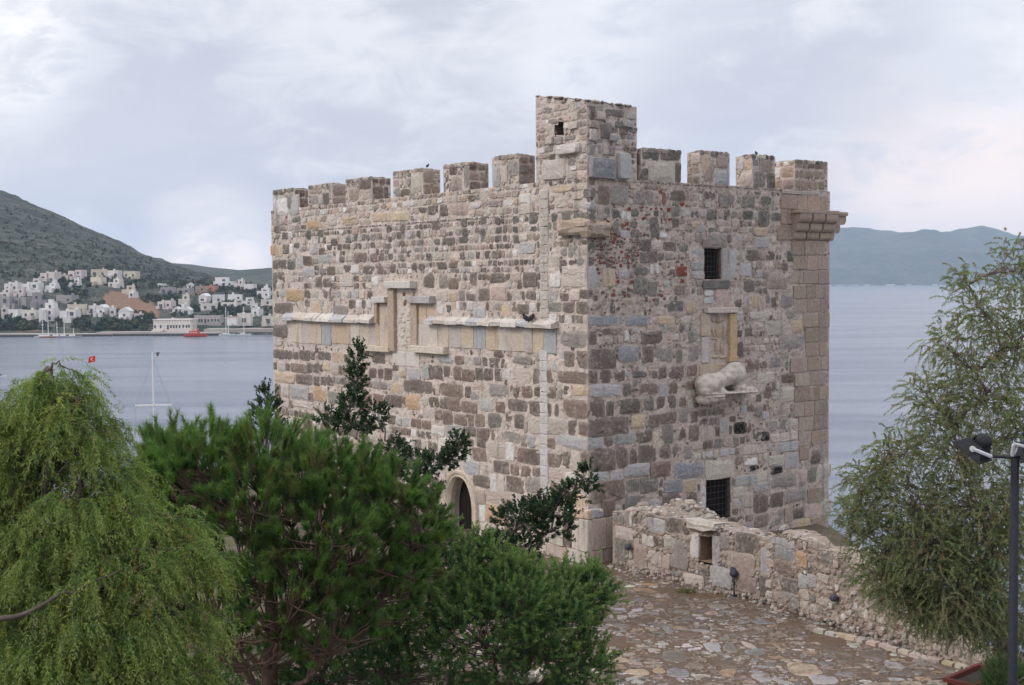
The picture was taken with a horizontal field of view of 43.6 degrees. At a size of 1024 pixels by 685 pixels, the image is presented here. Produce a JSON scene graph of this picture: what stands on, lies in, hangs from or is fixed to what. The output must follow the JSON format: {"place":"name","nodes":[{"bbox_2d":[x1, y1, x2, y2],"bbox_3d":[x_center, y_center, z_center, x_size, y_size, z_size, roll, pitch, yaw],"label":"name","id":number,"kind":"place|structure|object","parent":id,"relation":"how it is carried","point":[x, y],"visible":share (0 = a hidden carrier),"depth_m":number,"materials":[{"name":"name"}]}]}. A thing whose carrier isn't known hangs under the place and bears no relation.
{"place":"outdoors","nodes":[
{"label":"outdoors","id":0,"kind":"place"},
{"bbox_2d":[0,190,272,334],"bbox_3d":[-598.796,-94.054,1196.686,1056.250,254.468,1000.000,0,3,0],"label":"hill","id":1,"kind":"structure","parent":0,"point":[115,297],"depth_m":1077.36,"materials":[{"name":"green plant"}]},
{"bbox_2d":[1,305,7,318],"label":"hillside house","id":2,"kind":"structure","parent":1,"relation":"on","point":[4,308],"depth_m":777.94,"materials":[{"name":"white paint"}]},
{"bbox_2d":[0,287,13,295],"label":"hillside house","id":3,"kind":"structure","parent":1,"relation":"on","point":[9,291],"depth_m":854.19,"materials":[{"name":"white paint"}]},
{"bbox_2d":[0,296,15,309],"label":"hillside house","id":4,"kind":"structure","parent":1,"relation":"on","point":[7,301],"depth_m":809.67,"materials":[{"name":"white paint"}]},
{"bbox_2d":[2,281,21,291],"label":"hillside house","id":5,"kind":"structure","parent":1,"relation":"on","point":[16,285],"depth_m":873.68,"materials":[{"name":"white paint"}]},
{"bbox_2d":[7,309,22,317],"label":"hillside house","id":6,"kind":"structure","parent":1,"relation":"on","point":[14,312],"depth_m":778.05,"materials":[{"name":"white paint"}]},
{"bbox_2d":[13,287,26,297],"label":"hillside house","id":7,"kind":"structure","parent":1,"relation":"on","point":[21,292],"depth_m":853.67,"materials":[{"name":"white paint"}]},
{"bbox_2d":[11,297,31,308],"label":"hillside house","id":8,"kind":"structure","parent":1,"relation":"on","point":[21,302],"depth_m":810.13,"materials":[{"name":"white paint"}]},
{"bbox_2d":[22,308,38,319],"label":"hillside house","id":9,"kind":"structure","parent":1,"relation":"on","point":[32,314],"depth_m":773.87,"materials":[{"name":"white paint"}]},
{"bbox_2d":[22,281,43,291],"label":"hillside house","id":10,"kind":"structure","parent":1,"relation":"on","point":[39,285],"depth_m":869.84,"materials":[{"name":"white paint"}]},
{"bbox_2d":[27,288,42,295],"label":"hillside house","id":11,"kind":"structure","parent":1,"relation":"on","point":[29,292],"depth_m":857.24,"materials":[{"name":"white paint"}]},
{"bbox_2d":[30,277,41,283],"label":"hillside house","id":12,"kind":"structure","parent":1,"relation":"on","point":[37,279],"depth_m":894.39,"materials":[{"name":"white paint"}]},
{"bbox_2d":[30,292,46,309],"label":"hillside house","id":13,"kind":"structure","parent":1,"relation":"on","point":[37,301],"depth_m":806.16,"materials":[{"name":"white paint"}]},
{"bbox_2d":[39,299,58,321],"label":"hillside house","id":14,"kind":"structure","parent":1,"relation":"on","point":[50,311],"depth_m":765.76,"materials":[{"name":"white paint"}]},
{"bbox_2d":[40,270,60,281],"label":"hillside house","id":15,"kind":"structure","parent":1,"relation":"on","point":[47,276],"depth_m":925.39,"materials":[{"name":"white paint"}]},
{"bbox_2d":[44,279,60,292],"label":"hillside house","id":16,"kind":"structure","parent":1,"relation":"on","point":[52,286],"depth_m":873.72,"materials":[{"name":"white paint"}]},
{"bbox_2d":[55,293,78,303],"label":"hillside house","id":17,"kind":"structure","parent":1,"relation":"on","point":[72,297],"depth_m":829.86,"materials":[{"name":"grey paint"}]},
{"bbox_2d":[59,307,80,322],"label":"hillside house","id":18,"kind":"structure","parent":1,"relation":"on","point":[68,315],"depth_m":762.45,"materials":[{"name":"white paint"}]},
{"bbox_2d":[67,277,81,286],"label":"hillside house","id":19,"kind":"structure","parent":1,"relation":"on","point":[78,281],"depth_m":898.15,"materials":[{"name":"white paint"}]},
{"bbox_2d":[67,302,86,314],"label":"hillside house","id":20,"kind":"structure","parent":1,"relation":"on","point":[83,307],"depth_m":786.17,"materials":[{"name":"beige paint"}]},
{"bbox_2d":[68,270,86,279],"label":"hillside house","id":21,"kind":"structure","parent":1,"relation":"on","point":[75,274],"depth_m":945.11,"materials":[{"name":"white paint"}]},
{"bbox_2d":[86,304,98,314],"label":"hillside house","id":22,"kind":"structure","parent":1,"relation":"on","point":[92,308],"depth_m":789.76,"materials":[{"name":"white paint"}]},
{"bbox_2d":[90,276,106,285],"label":"hillside house","id":23,"kind":"structure","parent":1,"relation":"on","point":[96,280],"depth_m":900.85,"materials":[{"name":"beige paint"}]},
{"bbox_2d":[91,268,106,276],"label":"hillside house","id":24,"kind":"structure","parent":1,"relation":"on","point":[99,272],"depth_m":972.64,"materials":[{"name":"beige paint"}]},
{"bbox_2d":[93,304,109,316],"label":"hillside house","id":25,"kind":"structure","parent":1,"relation":"on","point":[101,309],"depth_m":781.90,"materials":[{"name":"white paint"}]},
{"bbox_2d":[110,305,115,316],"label":"hillside house","id":26,"kind":"structure","parent":1,"relation":"on","point":[112,311],"depth_m":781.99,"materials":[{"name":"white paint"}]},
{"bbox_2d":[106,269,121,278],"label":"hillside house","id":27,"kind":"structure","parent":1,"relation":"on","point":[113,273],"depth_m":972.46,"materials":[{"name":"white paint"}]},
{"bbox_2d":[108,277,123,287],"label":"hillside house","id":28,"kind":"structure","parent":1,"relation":"on","point":[117,282],"depth_m":897.65,"materials":[{"name":"white paint"}]},
{"bbox_2d":[116,307,133,320],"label":"hillside house","id":29,"kind":"structure","parent":1,"relation":"on","point":[126,312],"depth_m":769.95,"materials":[{"name":"white paint"}]},
{"bbox_2d":[122,284,135,294],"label":"hillside house","id":30,"kind":"structure","parent":1,"relation":"on","point":[128,289],"depth_m":877.43,"materials":[{"name":"beige paint"}]},
{"bbox_2d":[123,271,139,279],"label":"hillside house","id":31,"kind":"structure","parent":1,"relation":"on","point":[132,274],"depth_m":1000.76,"materials":[{"name":"beige paint"}]},
{"bbox_2d":[128,290,137,297],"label":"hillside house","id":32,"kind":"structure","parent":1,"relation":"on","point":[133,293],"depth_m":862.00,"materials":[{"name":"white paint"}]},
{"bbox_2d":[0,195,271,292],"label":"maquis scrub","id":33,"kind":"object","parent":1,"relation":"on","point":[135,281],"visible":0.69,"depth_m":1092.31,"materials":[{"name":"green plant"}]},
{"bbox_2d":[0,264,272,330],"bbox_3d":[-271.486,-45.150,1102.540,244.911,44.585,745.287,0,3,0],"label":"town trees","id":34,"kind":"object","parent":1,"relation":"on","point":[21,323],"visible":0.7,"depth_m":792.48,"materials":[{"name":"green plant"}]},
{"bbox_2d":[0,328,272,336],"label":"quay wall","id":35,"kind":"structure","parent":1,"relation":"on","point":[213,331],"depth_m":718.48,"materials":[{"name":"grey concrete"}]},
{"bbox_2d":[152,318,196,331],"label":"quay building","id":36,"kind":"structure","parent":35,"relation":"on","point":[176,325],"depth_m":728.25,"materials":[{"name":"white paint"}]},
{"bbox_2d":[156,299,175,308],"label":"hillside house","id":37,"kind":"structure","parent":1,"relation":"on","point":[167,304],"depth_m":822.33,"materials":[{"name":"white paint"}]},
{"bbox_2d":[158,287,175,293],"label":"hillside house","id":38,"kind":"structure","parent":1,"relation":"on","point":[165,290],"depth_m":913.17,"materials":[{"name":"grey paint"}]},
{"bbox_2d":[172,306,181,311],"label":"hillside house","id":39,"kind":"structure","parent":1,"relation":"on","point":[176,309],"depth_m":801.86,"materials":[{"name":"white paint"}]},
{"bbox_2d":[178,293,189,304],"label":"hillside house","id":40,"kind":"structure","parent":1,"relation":"on","point":[185,297],"depth_m":841.89,"materials":[{"name":"white paint"}]},
{"bbox_2d":[177,286,193,294],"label":"hillside house","id":41,"kind":"structure","parent":1,"relation":"on","point":[185,290],"depth_m":921.48,"materials":[{"name":"grey paint"}]},
{"bbox_2d":[181,302,189,308],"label":"hillside house","id":42,"kind":"structure","parent":1,"relation":"on","point":[184,305],"depth_m":814.66,"materials":[{"name":"white paint"}]},
{"bbox_2d":[181,307,192,314],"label":"hillside house","id":43,"kind":"structure","parent":1,"relation":"on","point":[187,310],"depth_m":793.87,"materials":[{"name":"white paint"}]},
{"bbox_2d":[186,283,193,287],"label":"hillside house","id":44,"kind":"structure","parent":1,"relation":"on","point":[190,285],"depth_m":964.96,"materials":[{"name":"white paint"}]},
{"bbox_2d":[195,284,206,292],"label":"hillside house","id":45,"kind":"structure","parent":1,"relation":"on","point":[200,289],"depth_m":941.16,"materials":[{"name":"beige paint"}]},
{"bbox_2d":[199,293,210,303],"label":"hillside house","id":46,"kind":"structure","parent":1,"relation":"on","point":[205,297],"depth_m":849.99,"materials":[{"name":"white paint"}]},
{"bbox_2d":[194,315,223,325],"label":"quay building","id":47,"kind":"structure","parent":1,"relation":"on","point":[213,320],"depth_m":752.09,"materials":[{"name":"white paint"}]},
{"bbox_2d":[200,301,217,310],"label":"hillside house","id":48,"kind":"structure","parent":1,"relation":"on","point":[208,306],"depth_m":813.79,"materials":[{"name":"white paint"}]},
{"bbox_2d":[207,284,218,291],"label":"hillside house","id":49,"kind":"structure","parent":1,"relation":"on","point":[210,288],"depth_m":949.01,"materials":[{"name":"paint"}]},
{"bbox_2d":[212,294,224,302],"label":"hillside house","id":50,"kind":"structure","parent":1,"relation":"on","point":[217,298],"depth_m":845.67,"materials":[{"name":"white paint"}]},
{"bbox_2d":[213,277,236,286],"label":"hillside house","id":51,"kind":"structure","parent":1,"relation":"on","point":[223,281],"depth_m":1005.16,"materials":[{"name":"white paint"}]},
{"bbox_2d":[221,300,241,307],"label":"hillside house","id":52,"kind":"structure","parent":1,"relation":"on","point":[235,303],"depth_m":833.97,"materials":[{"name":"white paint"}]},
{"bbox_2d":[227,315,238,325],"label":"quay building","id":53,"kind":"structure","parent":1,"relation":"on","point":[233,320],"depth_m":735.23,"materials":[{"name":"white paint"}]},
{"bbox_2d":[227,293,242,301],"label":"hillside house","id":54,"kind":"structure","parent":1,"relation":"on","point":[237,297],"depth_m":865.39,"materials":[{"name":"white paint"}]},
{"bbox_2d":[234,278,244,288],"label":"hillside house","id":55,"kind":"structure","parent":1,"relation":"on","point":[241,282],"depth_m":985.81,"materials":[{"name":"white paint"}]},
{"bbox_2d":[236,312,252,325],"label":"quay building","id":56,"kind":"structure","parent":1,"relation":"on","point":[247,320],"depth_m":742.13,"materials":[{"name":"white paint"}]},
{"bbox_2d":[241,297,254,304],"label":"hillside house","id":57,"kind":"structure","parent":1,"relation":"on","point":[249,300],"depth_m":846.86,"materials":[{"name":"white paint"}]},
{"bbox_2d":[244,284,256,288],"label":"hillside house","id":58,"kind":"structure","parent":1,"relation":"on","point":[249,286],"depth_m":969.28,"materials":[{"name":"white paint"}]},
{"bbox_2d":[250,303,257,308],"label":"hillside house","id":59,"kind":"structure","parent":1,"relation":"on","point":[255,305],"depth_m":825.68,"materials":[{"name":"white paint"}]},
{"bbox_2d":[251,307,262,316],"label":"hillside house","id":60,"kind":"structure","parent":1,"relation":"on","point":[258,311],"depth_m":786.35,"materials":[{"name":"white paint"}]},
{"bbox_2d":[257,284,271,298],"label":"hillside house","id":61,"kind":"structure","parent":1,"relation":"on","point":[265,292],"depth_m":893.67,"materials":[{"name":"white paint"}]},
{"bbox_2d":[260,298,272,305],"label":"hillside house","id":62,"kind":"structure","parent":1,"relation":"on","point":[265,301],"depth_m":845.49,"materials":[{"name":"white paint"}]},
{"bbox_2d":[261,314,272,325],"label":"quay building","id":63,"kind":"structure","parent":1,"relation":"on","point":[266,321],"depth_m":740.10,"materials":[{"name":"white paint"}]},
{"bbox_2d":[172,263,271,286],"bbox_3d":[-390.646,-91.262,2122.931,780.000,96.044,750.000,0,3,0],"label":"hill","id":64,"kind":"structure","parent":0,"point":[262,276],"depth_m":2278.99,"materials":[{"name":"green plant"}]},
{"bbox_2d":[0,284,1023,651],"bbox_3d":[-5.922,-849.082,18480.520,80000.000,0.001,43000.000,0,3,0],"label":"sea","id":65,"kind":"structure","parent":0,"point":[876,332],"depth_m":434.01,"materials":[{"name":"liquid"}]},
{"bbox_2d":[34,317,47,337],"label":"sailing yacht","id":66,"kind":"object","parent":65,"relation":"on","point":[42,324],"visible":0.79,"depth_m":700.02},
{"bbox_2d":[39,320,49,337],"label":"sailing yacht","id":67,"kind":"object","parent":65,"relation":"on","point":[45,335],"visible":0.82,"depth_m":699.73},
{"bbox_2d":[48,324,61,337],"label":"sailing yacht","id":68,"kind":"object","parent":65,"relation":"on","point":[54,335],"visible":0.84,"depth_m":699.83,"materials":[{"name":"white"}]},
{"bbox_2d":[55,323,68,337],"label":"sailing yacht","id":69,"kind":"object","parent":65,"relation":"on","point":[62,335],"visible":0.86,"depth_m":699.65,"materials":[{"name":"white"}]},
{"bbox_2d":[65,328,81,337],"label":"sailing yacht","id":70,"kind":"object","parent":65,"relation":"on","point":[72,336],"visible":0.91,"depth_m":699.72,"materials":[{"name":"white"}]},
{"bbox_2d":[130,352,178,427],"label":"sailing yacht","id":71,"kind":"object","parent":65,"relation":"on","point":[153,362],"visible":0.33,"depth_m":110.26,"materials":[{"name":"white"}]},
{"bbox_2d":[184,329,206,336],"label":"red boat","id":72,"kind":"object","parent":65,"relation":"on","point":[195,333],"visible":0.84,"depth_m":699.14,"materials":[{"name":"red"}]},
{"bbox_2d":[221,313,235,335],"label":"sailing yacht","id":73,"kind":"object","parent":65,"relation":"on","point":[227,334],"visible":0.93,"depth_m":711.99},
{"bbox_2d":[237,306,250,335],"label":"sailing yacht","id":74,"kind":"object","parent":65,"relation":"on","point":[242,333],"visible":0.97,"depth_m":711.84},
{"bbox_2d":[829,284,948,285],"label":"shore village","id":75,"kind":"object","parent":65,"relation":"on","point":[886,284],"visible":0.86,"depth_m":5840.73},
{"bbox_2d":[0,0,1023,269],"label":"sky","id":76,"kind":"structure","parent":0,"point":[168,130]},
{"bbox_2d":[19,473,1023,684],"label":"ground","id":77,"kind":"structure","parent":0,"point":[822,530],"depth_m":37.17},
{"bbox_2d":[88,354,98,490],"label":"flagpole","id":78,"kind":"object","parent":77,"relation":"on","point":[92,359],"visible":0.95,"depth_m":75.12,"materials":[{"name":"white metal"}]},
{"bbox_2d":[0,356,252,684],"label":"pepper tree","id":79,"kind":"object","parent":77,"relation":"on","point":[49,435],"visible":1,"depth_m":14.54,"materials":[{"name":"green plant"}]},
{"bbox_2d":[247,377,290,647],"bbox_3d":[-6.467,4.668,34.276,1.320,7.536,1.134,0,3,0],"label":"evergreen tree","id":80,"kind":"object","parent":77,"relation":"on","point":[262,389],"visible":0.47,"depth_m":34.04,"materials":[{"name":"green plant"}]},
{"bbox_2d":[124,396,458,684],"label":"pine tree","id":81,"kind":"object","parent":77,"relation":"on","point":[173,457],"visible":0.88,"depth_m":19.43,"materials":[{"name":"green plant"}]},
{"bbox_2d":[182,584,498,684],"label":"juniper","id":82,"kind":"object","parent":77,"relation":"on","point":[382,676],"visible":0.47,"depth_m":20.98,"materials":[{"name":"green plant"}]},
{"bbox_2d":[310,335,605,683],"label":"evergreen tree","id":83,"kind":"object","parent":77,"relation":"on","point":[538,510],"visible":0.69,"depth_m":31.16,"materials":[{"name":"green plant"}]},
{"bbox_2d":[295,505,631,684],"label":"juniper","id":84,"kind":"object","parent":77,"relation":"on","point":[476,587],"visible":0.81,"depth_m":21.70,"materials":[{"name":"green plant"}]},
{"bbox_2d":[497,668,602,683],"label":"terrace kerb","id":85,"kind":"structure","parent":77,"relation":"on","point":[533,673],"depth_m":29.02,"materials":[{"name":"grey stone"}]},
{"bbox_2d":[270,95,847,563],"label":"castle tower","id":86,"kind":"structure","parent":77,"relation":"on","point":[670,341],"depth_m":43.81,"materials":[{"name":"stone"}]},
{"bbox_2d":[459,481,471,528],"bbox_3d":[-1.500,5.795,45.915,0.045,2.487,2.044,-2,3,-37],"label":"door","id":87,"kind":"structure","parent":86,"relation":"in","point":[465,507],"depth_m":46.12,"materials":[{"name":"brown wood"}]},
{"bbox_2d":[522,313,527,320],"bbox_3d":[0.489,-0.812,41.994,0.354,0.293,0.155,0,3,0],"label":"pigeon","id":88,"kind":"object","parent":86,"relation":"on","point":[525,317],"visible":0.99,"depth_m":41.94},
{"bbox_2d":[528,313,533,321],"bbox_3d":[0.621,-0.806,41.736,0.150,0.293,0.355,2,3,35],"label":"pigeon","id":89,"kind":"object","parent":86,"relation":"on","point":[530,317],"visible":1,"depth_m":41.70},
{"bbox_2d":[704,248,720,278],"bbox_3d":[6.683,-2.647,43.144,0.788,1.034,0.220,-2,3,-37],"label":"barred window","id":90,"kind":"structure","parent":86,"relation":"in","point":[712,257],"depth_m":43.27,"materials":[{"name":"metal"}]},
{"bbox_2d":[706,477,729,517],"bbox_3d":[6.961,5.311,43.692,1.191,1.454,0.220,-2,3,-37],"label":"barred window","id":91,"kind":"structure","parent":86,"relation":"in","point":[717,490],"depth_m":43.87,"materials":[{"name":"metal"}]},
{"bbox_2d":[676,585,695,593],"bbox_3d":[4.939,7.023,36.397,0.602,0.306,0.463,1,3,22],"label":"weed","id":92,"kind":"object","parent":77,"relation":"on","point":[686,589],"visible":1,"depth_m":36.32,"materials":[{"name":"green plant"}]},
{"bbox_2d":[622,498,767,535],"bbox_3d":[7.429,6.039,39.356,5.936,2.676,6.163,-3,4,-39],"label":"rubble","id":93,"kind":"object","parent":77,"relation":"on","point":[685,508],"visible":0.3,"depth_m":38.62,"materials":[{"name":"beige stone"}]},
{"bbox_2d":[730,567,737,596],"bbox_3d":[6.234,6.714,35.896,0.246,0.893,0.388,0,3,13],"label":"ground spotlight","id":94,"kind":"object","parent":77,"relation":"on","point":[733,572],"visible":1,"depth_m":35.80,"materials":[{"name":"metal"}]},
{"bbox_2d":[600,507,996,671],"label":"ruined wall","id":95,"kind":"structure","parent":77,"relation":"on","point":[797,571],"depth_m":35.06,"materials":[{"name":"stone"}]},
{"bbox_2d":[624,544,631,549],"bbox_3d":[3.550,6.233,39.058,0.222,0.207,0.297,1,3,24],"label":"ground spotlight","id":96,"kind":"object","parent":95,"relation":"attached to","point":[627,547],"visible":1,"depth_m":38.94,"materials":[{"name":"metal"}]},
{"bbox_2d":[699,531,711,562],"bbox_3d":[5.756,5.871,36.905,0.500,0.857,0.535,-3,4,-39],"label":"niche window","id":97,"kind":"structure","parent":95,"relation":"in","point":[706,542],"depth_m":37.13,"materials":[{"name":"brown wood"}]},
{"bbox_2d":[829,594,838,601],"bbox_3d":[8.206,6.491,32.584,0.221,0.207,0.298,2,3,35],"label":"ground spotlight","id":98,"kind":"object","parent":95,"relation":"attached to","point":[834,597],"visible":1,"depth_m":32.48,"materials":[{"name":"metal"}]},
{"bbox_2d":[822,227,1023,684],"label":"tamarisk tree","id":99,"kind":"object","parent":77,"relation":"on","point":[968,607],"visible":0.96,"depth_m":24.99,"materials":[{"name":"green plant"}]},
{"bbox_2d":[864,427,1023,665],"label":"tamarisk tree","id":100,"kind":"object","parent":77,"relation":"on","point":[1021,514],"visible":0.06,"depth_m":26.45,"materials":[{"name":"green plant"}]},
{"bbox_2d":[952,431,1023,684],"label":"lamp post","id":101,"kind":"object","parent":77,"relation":"on","point":[976,448],"visible":1,"depth_m":14.08,"materials":[{"name":"metal"}]},
{"bbox_2d":[971,650,1023,684],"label":"shrub","id":102,"kind":"object","parent":77,"relation":"on","point":[1001,677],"visible":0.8,"depth_m":24.34,"materials":[{"name":"green plant"}]},
{"bbox_2d":[409,529,961,684],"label":"terrace paving","id":103,"kind":"structure","parent":0,"point":[666,632],"depth_m":30.88,"materials":[{"name":"beige stone"}]},
{"bbox_2d":[806,624,970,668],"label":"edging stones","id":104,"kind":"object","parent":103,"relation":"on","point":[850,637],"visible":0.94,"depth_m":30.68,"materials":[{"name":"beige stone"}]},
{"bbox_2d":[943,663,1000,684],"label":"clay planter","id":105,"kind":"object","parent":103,"relation":"on","point":[967,675],"visible":0.55,"depth_m":27.32,"materials":[{"name":"red ceramic"}]},
{"bbox_2d":[829,226,1023,285],"bbox_3d":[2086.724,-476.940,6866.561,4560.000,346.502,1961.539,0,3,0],"label":"hills","id":106,"kind":"structure","parent":0,"point":[859,256],"depth_m":6432.74,"materials":[{"name":"blue"}]}
]}

